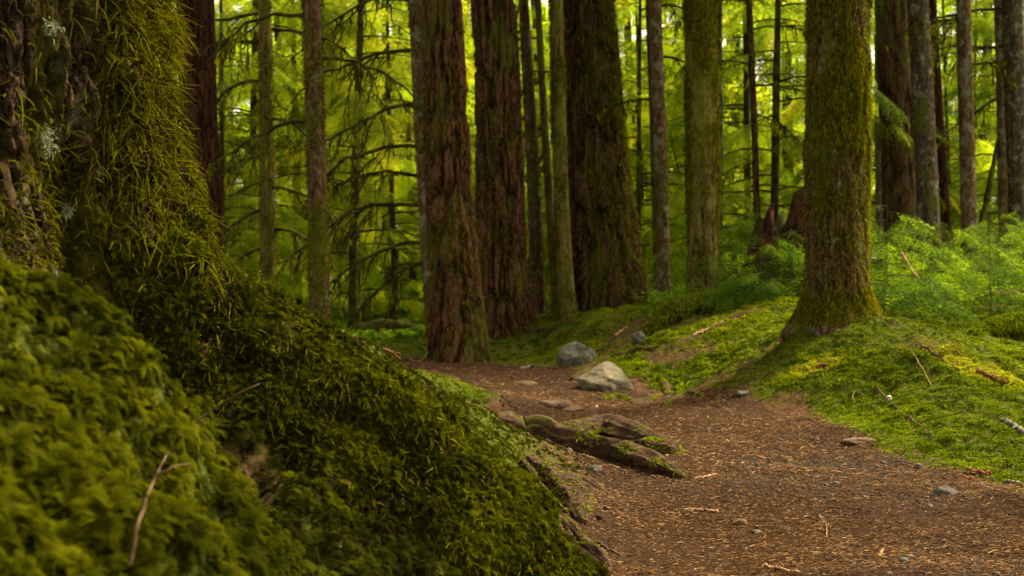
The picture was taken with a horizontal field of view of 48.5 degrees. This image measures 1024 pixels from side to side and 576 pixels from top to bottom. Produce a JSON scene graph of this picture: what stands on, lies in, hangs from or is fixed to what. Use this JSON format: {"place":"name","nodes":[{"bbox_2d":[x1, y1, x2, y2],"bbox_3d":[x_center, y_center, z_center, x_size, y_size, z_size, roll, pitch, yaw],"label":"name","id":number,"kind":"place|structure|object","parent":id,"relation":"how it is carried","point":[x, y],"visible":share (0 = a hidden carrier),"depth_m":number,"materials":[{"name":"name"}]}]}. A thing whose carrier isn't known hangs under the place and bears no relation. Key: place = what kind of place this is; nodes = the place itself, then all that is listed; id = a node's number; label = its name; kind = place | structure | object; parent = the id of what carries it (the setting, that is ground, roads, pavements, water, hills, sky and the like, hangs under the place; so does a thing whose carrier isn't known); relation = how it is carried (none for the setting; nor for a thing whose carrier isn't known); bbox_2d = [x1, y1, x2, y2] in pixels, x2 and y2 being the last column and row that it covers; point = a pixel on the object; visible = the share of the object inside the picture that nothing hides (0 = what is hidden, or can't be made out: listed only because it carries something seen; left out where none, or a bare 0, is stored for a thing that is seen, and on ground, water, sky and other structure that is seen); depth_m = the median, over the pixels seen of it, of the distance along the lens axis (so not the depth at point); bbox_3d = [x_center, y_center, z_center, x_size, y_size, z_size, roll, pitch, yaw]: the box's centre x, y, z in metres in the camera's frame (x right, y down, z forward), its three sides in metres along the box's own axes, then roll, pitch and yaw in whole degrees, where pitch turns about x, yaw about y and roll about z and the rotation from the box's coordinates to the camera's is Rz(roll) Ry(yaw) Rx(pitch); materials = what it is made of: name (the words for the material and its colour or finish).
{"place":"outdoors","nodes":[
{"label":"outdoors","id":0,"kind":"place"},
{"bbox_2d":[0,283,1023,575],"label":"ground","id":1,"kind":"structure","parent":0,"point":[46,345],"depth_m":6.11,"materials":[{"name":"green plant"}]},
{"bbox_2d":[128,383,259,566],"bbox_3d":[-0.450,0.239,1.519,0.111,0.179,0.523,0,0,0],"label":"twig","id":2,"kind":"object","parent":1,"relation":"on","point":[138,521],"visible":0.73,"depth_m":1.35,"materials":[{"name":"brown wood"}]},
{"bbox_2d":[176,0,223,253],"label":"conifer tree","id":3,"kind":"object","parent":1,"relation":"on","point":[203,98],"visible":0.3,"depth_m":11.63,"materials":[{"name":"red plant"}]},
{"bbox_2d":[0,249,463,575],"bbox_3d":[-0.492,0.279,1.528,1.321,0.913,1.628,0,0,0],"label":"feather moss","id":4,"kind":"object","parent":1,"relation":"on","point":[21,374],"visible":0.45,"depth_m":1.62,"materials":[{"name":"green plant"}]},
{"bbox_2d":[177,21,353,256],"bbox_3d":[-4.683,-1.929,19.987,4.369,5.303,4.193,0,0,-32],"label":"broadleaf tree","id":5,"kind":"object","parent":1,"relation":"on","point":[236,142],"visible":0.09,"depth_m":19.45,"materials":[{"name":"green plant"}]},
{"bbox_2d":[173,0,362,313],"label":"hemlock tree","id":6,"kind":"object","parent":1,"relation":"on","point":[224,161],"visible":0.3,"depth_m":16.85,"materials":[{"name":"green plant"}]},
{"bbox_2d":[176,0,377,285],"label":"conifer tree","id":7,"kind":"object","parent":1,"relation":"on","point":[268,228],"visible":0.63,"depth_m":14.91,"materials":[{"name":"brown plant"}]},
{"bbox_2d":[0,0,611,575],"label":"mossy tree","id":8,"kind":"object","parent":1,"relation":"on","point":[102,194],"visible":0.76,"depth_m":2.32,"materials":[{"name":"green plant"}]},
{"bbox_2d":[215,0,404,272],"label":"hemlock tree","id":9,"kind":"object","parent":1,"relation":"on","point":[252,97],"visible":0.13,"depth_m":19.45,"materials":[{"name":"green plant"}]},
{"bbox_2d":[197,0,427,324],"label":"conifer tree","id":10,"kind":"object","parent":1,"relation":"on","point":[318,254],"visible":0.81,"depth_m":10.55,"materials":[{"name":"brown plant"}]},
{"bbox_2d":[214,0,423,308],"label":"hemlock tree","id":11,"kind":"object","parent":1,"relation":"on","point":[298,301],"visible":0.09,"depth_m":21.95,"materials":[{"name":"green plant"}]},
{"bbox_2d":[225,0,419,297],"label":"hemlock tree","id":12,"kind":"object","parent":1,"relation":"on","point":[327,16],"visible":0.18,"depth_m":19.45,"materials":[{"name":"green plant"}]},
{"bbox_2d":[233,33,416,303],"bbox_3d":[-3.342,-2.437,24.141,4.915,5.966,4.717,0,0,17],"label":"broadleaf tree","id":13,"kind":"object","parent":1,"relation":"on","point":[401,136],"visible":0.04,"depth_m":23.88,"materials":[{"name":"green plant"}]},
{"bbox_2d":[222,0,475,326],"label":"hemlock tree","id":14,"kind":"object","parent":1,"relation":"on","point":[353,295],"visible":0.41,"depth_m":17.42,"materials":[{"name":"green plant"}]},
{"bbox_2d":[275,0,422,298],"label":"hemlock tree","id":15,"kind":"object","parent":1,"relation":"on","point":[336,161],"visible":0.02,"depth_m":29.12,"materials":[{"name":"green plant"}]},
{"bbox_2d":[274,0,429,339],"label":"conifer tree","id":16,"kind":"object","parent":1,"relation":"on","point":[414,8],"visible":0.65,"depth_m":13.51,"materials":[{"name":"green plant"}]},
{"bbox_2d":[276,1,474,318],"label":"hemlock tree","id":17,"kind":"object","parent":1,"relation":"on","point":[400,219],"visible":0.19,"depth_m":20.52,"materials":[{"name":"green plant"}]},
{"bbox_2d":[349,318,418,331],"bbox_3d":[-1.722,0.557,15.213,1.104,0.306,0.281,0,0,30],"label":"fallen log","id":18,"kind":"object","parent":1,"relation":"on","point":[376,325],"visible":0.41,"depth_m":15.07,"materials":[{"name":"green plant"}]},
{"bbox_2d":[303,6,475,307],"bbox_3d":[-2.177,-5.370,26.987,5.107,12.581,4.557,0,0,-20],"label":"hemlock tree","id":19,"kind":"object","parent":1,"relation":"on","point":[469,100],"visible":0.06,"depth_m":26.94,"materials":[{"name":"green plant"}]},
{"bbox_2d":[188,331,591,575],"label":"cushion moss","id":20,"kind":"object","parent":1,"relation":"on","point":[455,399],"visible":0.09,"depth_m":4.12,"materials":[{"name":"green plant"}]},
{"bbox_2d":[287,0,528,319],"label":"hemlock tree","id":21,"kind":"object","parent":1,"relation":"on","point":[393,223],"visible":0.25,"depth_m":18.98,"materials":[{"name":"green plant"}]},
{"bbox_2d":[324,2,528,311],"bbox_3d":[-1.760,-4.537,23.522,5.487,11.055,4.055,0,0,26],"label":"hemlock tree","id":22,"kind":"object","parent":1,"relation":"on","point":[413,275],"visible":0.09,"depth_m":22.99,"materials":[{"name":"green plant"}]},
{"bbox_2d":[330,306,545,340],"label":"fern undergrowth","id":23,"kind":"object","parent":1,"relation":"on","point":[370,335],"visible":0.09,"depth_m":18.43,"materials":[{"name":"green plant"}]},
{"bbox_2d":[419,0,491,363],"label":"conifer tree","id":24,"kind":"object","parent":1,"relation":"on","point":[457,328],"visible":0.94,"depth_m":11.42,"materials":[{"name":"red plant"}]},
{"bbox_2d":[404,366,506,404],"bbox_3d":[-2.943,0.501,8.004,6.520,0.666,6.124,0,0,0],"label":"verge moss","id":25,"kind":"object","parent":1,"relation":"on","point":[456,381],"visible":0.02,"depth_m":6.95,"materials":[{"name":"green plant"}]},
{"bbox_2d":[358,0,553,304],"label":"hemlock tree","id":26,"kind":"object","parent":1,"relation":"on","point":[470,57],"visible":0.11,"depth_m":23.95,"materials":[{"name":"green plant"}]},
{"bbox_2d":[365,314,568,365],"bbox_3d":[-1.457,0.577,13.762,4.282,0.545,6.663,0,0,0],"label":"hollow moss","id":27,"kind":"object","parent":1,"relation":"on","point":[395,340],"visible":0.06,"depth_m":12.65,"materials":[{"name":"green plant"}]},
{"bbox_2d":[469,0,537,340],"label":"conifer tree","id":28,"kind":"object","parent":1,"relation":"on","point":[501,227],"visible":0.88,"depth_m":13.07,"materials":[{"name":"red plant"}]},
{"bbox_2d":[517,0,549,314],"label":"conifer tree","id":29,"kind":"object","parent":1,"relation":"on","point":[536,259],"visible":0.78,"depth_m":14.35,"materials":[{"name":"brown plant"}]},
{"bbox_2d":[518,0,556,313],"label":"conifer tree","id":30,"kind":"object","parent":1,"relation":"on","point":[546,170],"visible":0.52,"depth_m":15.36,"materials":[{"name":"brown plant"}]},
{"bbox_2d":[530,0,549,305],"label":"conifer tree","id":31,"kind":"object","parent":1,"relation":"on","point":[534,54],"visible":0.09,"depth_m":25.95,"materials":[{"name":"beige plant"}]},
{"bbox_2d":[525,454,596,523],"bbox_3d":[0.163,0.654,3.689,0.149,0.190,0.445,0,0,-26],"label":"tree root","id":32,"kind":"object","parent":1,"relation":"on","point":[572,492],"visible":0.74,"depth_m":3.61,"materials":[{"name":"brown plant"}]},
{"bbox_2d":[547,0,578,320],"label":"conifer tree","id":33,"kind":"object","parent":1,"relation":"on","point":[566,304],"visible":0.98,"depth_m":13.11,"materials":[{"name":"brown plant"}]},
{"bbox_2d":[556,341,596,367],"bbox_3d":[0.553,0.611,10.000,0.329,0.286,0.280,0,0,39],"label":"boulder","id":34,"kind":"object","parent":1,"relation":"on","point":[573,353],"visible":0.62,"depth_m":9.93,"materials":[{"name":"grey stone"}]},
{"bbox_2d":[174,0,995,295],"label":"wood","id":35,"kind":"object","parent":1,"relation":"on","point":[471,87],"visible":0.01,"depth_m":42.24,"materials":[{"name":"green plant"}]},
{"bbox_2d":[517,1,679,270],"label":"hemlock tree","id":36,"kind":"object","parent":1,"relation":"on","point":[544,29],"visible":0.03,"depth_m":25.09,"materials":[{"name":"green plant"}]},
{"bbox_2d":[576,361,633,391],"bbox_3d":[0.710,0.708,8.637,0.463,0.294,0.383,0,0,0],"label":"boulder","id":37,"kind":"object","parent":1,"relation":"on","point":[607,376],"visible":0.81,"depth_m":8.52,"materials":[{"name":"grey stone"}]},
{"bbox_2d":[563,0,653,311],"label":"conifer tree","id":38,"kind":"object","parent":1,"relation":"on","point":[609,268],"visible":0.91,"depth_m":13.67,"materials":[{"name":"brown plant"}]},
{"bbox_2d":[560,414,684,450],"bbox_3d":[0.510,0.762,5.716,0.551,0.194,1.261,0,0,-42],"label":"tree root","id":39,"kind":"object","parent":1,"relation":"on","point":[617,426],"visible":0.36,"depth_m":5.86,"materials":[{"name":"brown plant"}]},
{"bbox_2d":[524,1,731,287],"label":"hemlock tree","id":40,"kind":"object","parent":1,"relation":"on","point":[645,179],"visible":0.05,"depth_m":24.07,"materials":[{"name":"green plant"}]},
{"bbox_2d":[524,0,747,299],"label":"hemlock tree","id":41,"kind":"object","parent":1,"relation":"on","point":[679,41],"visible":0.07,"depth_m":21.10,"materials":[{"name":"green plant"}]},
{"bbox_2d":[594,0,684,301],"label":"conifer tree","id":42,"kind":"object","parent":1,"relation":"on","point":[660,174],"visible":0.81,"depth_m":13.35,"materials":[{"name":"beige plant"}]},
{"bbox_2d":[645,0,656,289],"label":"conifer tree","id":43,"kind":"object","parent":1,"relation":"on","point":[650,120],"visible":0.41,"depth_m":17.48,"materials":[{"name":"brown plant"}]},
{"bbox_2d":[545,0,765,309],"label":"hemlock tree","id":44,"kind":"object","parent":1,"relation":"on","point":[641,52],"visible":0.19,"depth_m":18.98,"materials":[{"name":"green plant"}]},
{"bbox_2d":[632,436,681,454],"bbox_3d":[0.633,0.736,5.094,0.141,0.138,0.311,0,0,-41],"label":"tree root","id":45,"kind":"object","parent":1,"relation":"on","point":[661,445],"visible":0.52,"depth_m":5.03,"materials":[{"name":"green plant"}]},
{"bbox_2d":[642,291,717,336],"bbox_3d":[1.840,0.299,11.920,1.284,0.528,0.372,0,0,-35],"label":"fallen log","id":46,"kind":"object","parent":1,"relation":"on","point":[670,312],"visible":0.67,"depth_m":11.70,"materials":[{"name":"green plant"}]},
{"bbox_2d":[681,0,721,293],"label":"conifer tree","id":47,"kind":"object","parent":1,"relation":"on","point":[701,109],"visible":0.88,"depth_m":12.67,"materials":[{"name":"brown plant"}]},
{"bbox_2d":[675,253,741,297],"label":"hemlock sapling","id":48,"kind":"object","parent":1,"relation":"on","point":[725,260],"visible":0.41,"depth_m":12.27,"materials":[{"name":"green plant"}]},
{"bbox_2d":[615,0,804,227],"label":"broadleaf tree","id":49,"kind":"object","parent":1,"relation":"on","point":[736,92],"visible":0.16,"depth_m":21.60,"materials":[{"name":"green plant"}]},
{"bbox_2d":[620,1,802,272],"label":"hemlock tree","id":50,"kind":"object","parent":1,"relation":"on","point":[741,175],"visible":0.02,"depth_m":26.35,"materials":[{"name":"green plant"}]},
{"bbox_2d":[671,209,763,288],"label":"hemlock sapling","id":51,"kind":"object","parent":1,"relation":"on","point":[748,225],"visible":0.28,"depth_m":13.46,"materials":[{"name":"green plant"}]},
{"bbox_2d":[632,0,806,280],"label":"hemlock tree","id":52,"kind":"object","parent":1,"relation":"on","point":[681,165],"visible":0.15,"depth_m":23.49,"materials":[{"name":"green plant"}]},
{"bbox_2d":[717,2,723,275],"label":"conifer tree","id":53,"kind":"object","parent":1,"relation":"on","point":[719,48],"visible":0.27,"depth_m":17.43,"materials":[{"name":"brown plant"}]},
{"bbox_2d":[646,82,804,249],"bbox_3d":[5.613,-2.236,25.963,5.332,5.222,4.686,0,0,-16],"label":"broadleaf tree","id":54,"kind":"object","parent":1,"relation":"on","point":[769,98],"visible":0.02,"depth_m":25.81,"materials":[{"name":"green plant"}]},
{"bbox_2d":[678,1,805,249],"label":"hemlock tree","id":55,"kind":"object","parent":1,"relation":"on","point":[793,175],"visible":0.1,"depth_m":23.11,"materials":[{"name":"green plant"}]},
{"bbox_2d":[699,271,787,317],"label":"hemlock sapling","id":56,"kind":"object","parent":1,"relation":"on","point":[750,286],"visible":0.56,"depth_m":10.73,"materials":[{"name":"green plant"}]},
{"bbox_2d":[625,0,874,257],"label":"hemlock tree","id":57,"kind":"object","parent":1,"relation":"on","point":[746,121],"visible":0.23,"depth_m":19.98,"materials":[{"name":"green plant"}]},
{"bbox_2d":[704,214,804,315],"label":"hemlock sapling","id":58,"kind":"object","parent":1,"relation":"on","point":[750,275],"visible":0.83,"depth_m":10.61,"materials":[{"name":"green plant"}]},
{"bbox_2d":[709,219,804,309],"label":"hemlock sapling","id":59,"kind":"object","parent":1,"relation":"on","point":[777,258],"visible":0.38,"depth_m":11.23,"materials":[{"name":"green plant"}]},
{"bbox_2d":[712,187,804,311],"bbox_3d":[2.769,-0.331,11.966,1.495,1.582,1.325,0,0,30],"label":"rotten stump","id":60,"kind":"object","parent":1,"relation":"on","point":[769,230],"visible":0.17,"depth_m":11.86,"materials":[{"name":"red wood"}]},
{"bbox_2d":[715,237,802,311],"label":"hemlock sapling","id":61,"kind":"object","parent":1,"relation":"on","point":[775,279],"visible":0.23,"depth_m":10.85,"materials":[{"name":"green plant"}]},
{"bbox_2d":[646,0,883,224],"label":"conifer tree","id":62,"kind":"object","parent":1,"relation":"on","point":[752,86],"visible":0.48,"depth_m":15.98,"materials":[{"name":"brown plant"}]},
{"bbox_2d":[734,198,804,298],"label":"hemlock sapling","id":63,"kind":"object","parent":1,"relation":"on","point":[798,241],"visible":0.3,"depth_m":11.11,"materials":[{"name":"green plant"}]},
{"bbox_2d":[526,286,1023,393],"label":"crest moss","id":64,"kind":"object","parent":1,"relation":"on","point":[721,351],"visible":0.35,"depth_m":9.57,"materials":[{"name":"green plant"}]},
{"bbox_2d":[640,0,913,275],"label":"hemlock tree","id":65,"kind":"object","parent":1,"relation":"on","point":[775,149],"visible":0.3,"depth_m":16.73,"materials":[{"name":"green plant"}]},
{"bbox_2d":[555,296,1023,479],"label":"clump moss","id":66,"kind":"object","parent":1,"relation":"on","point":[863,365],"visible":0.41,"depth_m":6.87,"materials":[{"name":"green plant"}]},
{"bbox_2d":[628,268,1023,316],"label":"undergrowth","id":67,"kind":"object","parent":1,"relation":"on","point":[680,293],"visible":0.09,"depth_m":12.53,"materials":[{"name":"green plant"}]},
{"bbox_2d":[780,0,886,342],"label":"conifer tree","id":68,"kind":"object","parent":1,"relation":"on","point":[837,292],"visible":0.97,"depth_m":7.71,"materials":[{"name":"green plant"}]},
{"bbox_2d":[726,10,960,257],"bbox_3d":[5.961,-4.994,19.312,3.831,10.977,4.175,0,0,32],"label":"hemlock tree","id":69,"kind":"object","parent":1,"relation":"on","point":[795,106],"visible":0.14,"depth_m":19.02,"materials":[{"name":"green plant"}]},
{"bbox_2d":[700,317,1023,492],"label":"bank moss","id":70,"kind":"object","parent":1,"relation":"on","point":[981,463],"visible":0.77,"depth_m":6.50,"materials":[{"name":"green plant"}]},
{"bbox_2d":[767,3,980,272],"bbox_3d":[5.978,-3.163,18.479,3.619,7.187,3.805,0,0,13],"label":"hemlock tree","id":71,"kind":"object","parent":1,"relation":"on","point":[954,192],"visible":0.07,"depth_m":18.28,"materials":[{"name":"green plant"}]},
{"bbox_2d":[874,1,882,269],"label":"conifer tree","id":72,"kind":"object","parent":1,"relation":"on","point":[878,198],"visible":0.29,"depth_m":17.43,"materials":[{"name":"beige plant"}]},
{"bbox_2d":[868,244,913,304],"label":"hemlock sapling","id":73,"kind":"object","parent":1,"relation":"on","point":[893,265],"visible":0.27,"depth_m":10.39,"materials":[{"name":"green plant"}]},
{"bbox_2d":[874,0,917,281],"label":"conifer tree","id":74,"kind":"object","parent":1,"relation":"on","point":[897,174],"visible":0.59,"depth_m":15.81,"materials":[{"name":"brown plant"}]},
{"bbox_2d":[867,206,974,309],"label":"hemlock sapling","id":75,"kind":"object","parent":1,"relation":"on","point":[917,242],"visible":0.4,"depth_m":10.36,"materials":[{"name":"green plant"}]},
{"bbox_2d":[904,0,944,277],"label":"conifer tree","id":76,"kind":"object","parent":1,"relation":"on","point":[924,129],"visible":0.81,"depth_m":13.89,"materials":[{"name":"brown plant"}]},
{"bbox_2d":[868,214,985,303],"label":"hemlock sapling","id":77,"kind":"object","parent":1,"relation":"on","point":[903,242],"visible":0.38,"depth_m":11.53,"materials":[{"name":"green plant"}]},
{"bbox_2d":[872,262,987,334],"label":"hemlock sapling","id":78,"kind":"object","parent":1,"relation":"on","point":[919,296],"visible":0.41,"depth_m":9.13,"materials":[{"name":"green plant"}]},
{"bbox_2d":[869,88,996,248],"bbox_3d":[8.564,-1.912,23.128,3.645,4.062,4.147,0,0,8],"label":"broadleaf tree","id":79,"kind":"object","parent":1,"relation":"on","point":[956,133],"visible":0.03,"depth_m":22.47,"materials":[{"name":"green plant"}]},
{"bbox_2d":[869,0,997,271],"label":"hemlock tree","id":80,"kind":"object","parent":1,"relation":"on","point":[973,20],"visible":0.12,"depth_m":20.52,"materials":[{"name":"green plant"}]},
{"bbox_2d":[870,0,998,266],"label":"hemlock tree","id":81,"kind":"object","parent":1,"relation":"on","point":[975,60],"visible":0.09,"depth_m":20.97,"materials":[{"name":"green plant"}]},
{"bbox_2d":[875,213,1001,312],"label":"hemlock sapling","id":82,"kind":"object","parent":1,"relation":"on","point":[946,250],"visible":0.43,"depth_m":10.82,"materials":[{"name":"green plant"}]},
{"bbox_2d":[928,0,952,269],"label":"conifer tree","id":83,"kind":"object","parent":1,"relation":"on","point":[943,185],"visible":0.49,"depth_m":17.95,"materials":[{"name":"red plant"}]},
{"bbox_2d":[876,252,1014,328],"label":"hemlock sapling","id":84,"kind":"object","parent":1,"relation":"on","point":[958,290],"visible":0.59,"depth_m":9.60,"materials":[{"name":"green plant"}]},
{"bbox_2d":[870,0,1023,274],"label":"hemlock tree","id":85,"kind":"object","parent":1,"relation":"on","point":[955,92],"visible":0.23,"depth_m":19.18,"materials":[{"name":"green plant"}]},
{"bbox_2d":[879,0,1023,270],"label":"conifer tree","id":86,"kind":"object","parent":1,"relation":"on","point":[1012,19],"visible":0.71,"depth_m":14.91,"materials":[{"name":"brown plant"}]},
{"bbox_2d":[885,0,1017,274],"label":"conifer tree","id":87,"kind":"object","parent":1,"relation":"on","point":[968,200],"visible":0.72,"depth_m":14.91,"materials":[{"name":"beige plant"}]},
{"bbox_2d":[897,197,1007,298],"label":"hemlock sapling","id":88,"kind":"object","parent":1,"relation":"on","point":[977,241],"visible":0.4,"depth_m":11.91,"materials":[{"name":"green plant"}]},
{"bbox_2d":[909,213,1023,315],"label":"hemlock sapling","id":89,"kind":"object","parent":1,"relation":"on","point":[994,258],"visible":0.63,"depth_m":10.21,"materials":[{"name":"green plant"}]},
{"bbox_2d":[941,0,996,264],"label":"hemlock tree","id":90,"kind":"object","parent":1,"relation":"on","point":[990,128],"visible":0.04,"depth_m":23.95,"materials":[{"name":"green plant"}]},
{"bbox_2d":[932,0,1007,266],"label":"conifer tree","id":91,"kind":"object","parent":1,"relation":"on","point":[1002,194],"visible":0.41,"depth_m":15.94,"materials":[{"name":"beige plant"}]},
{"bbox_2d":[932,192,1023,289],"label":"hemlock sapling","id":92,"kind":"object","parent":1,"relation":"on","point":[985,243],"visible":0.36,"depth_m":12.92,"materials":[{"name":"green plant"}]},
{"bbox_2d":[939,212,1023,310],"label":"hemlock sapling","id":93,"kind":"object","parent":1,"relation":"on","point":[1012,242],"visible":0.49,"depth_m":10.97,"materials":[{"name":"green plant"}]},
{"bbox_2d":[945,254,1023,321],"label":"hemlock sapling","id":94,"kind":"object","parent":1,"relation":"on","point":[1005,293],"visible":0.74,"depth_m":9.90,"materials":[{"name":"green plant"}]},
{"bbox_2d":[978,138,996,240],"bbox_3d":[7.203,-1.529,17.198,0.709,1.745,0.100,0,0,-40],"label":"leaning pole","id":95,"kind":"object","parent":1,"relation":"on","point":[984,209],"visible":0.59,"depth_m":17.17,"materials":[{"name":"brown plant"}]},
{"bbox_2d":[966,312,1023,340],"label":"buried log","id":96,"kind":"object","parent":1,"relation":"on","point":[1007,324],"visible":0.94,"depth_m":9.19,"materials":[{"name":"green plant"}]},
{"bbox_2d":[173,0,993,283],"label":"sky","id":97,"kind":"structure","parent":0,"point":[633,36],"materials":[{"name":"white"}]},
{"bbox_2d":[342,300,1023,575],"bbox_3d":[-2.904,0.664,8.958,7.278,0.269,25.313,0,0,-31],"label":"path","id":98,"kind":"structure","parent":0,"point":[623,547],"depth_m":4.03,"materials":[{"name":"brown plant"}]},
{"bbox_2d":[561,516,611,566],"bbox_3d":[0.202,0.734,3.240,0.080,0.101,0.387,0,0,-10],"label":"tree root","id":99,"kind":"object","parent":98,"relation":"on","point":[584,542],"visible":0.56,"depth_m":3.20,"materials":[{"name":"brown plant"}]},
{"bbox_2d":[496,410,687,477],"bbox_3d":[0.329,0.653,4.678,0.860,0.278,0.258,0,0,24],"label":"tree root","id":100,"kind":"object","parent":98,"relation":"on","point":[628,453],"visible":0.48,"depth_m":4.66,"materials":[{"name":"brown plant"}]},
{"bbox_2d":[568,344,660,380],"bbox_3d":[0.739,0.621,9.541,0.983,0.301,0.483,0,0,-35],"label":"tree root","id":101,"kind":"object","parent":98,"relation":"on","point":[595,363],"visible":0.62,"depth_m":9.66,"materials":[{"name":"plant"}]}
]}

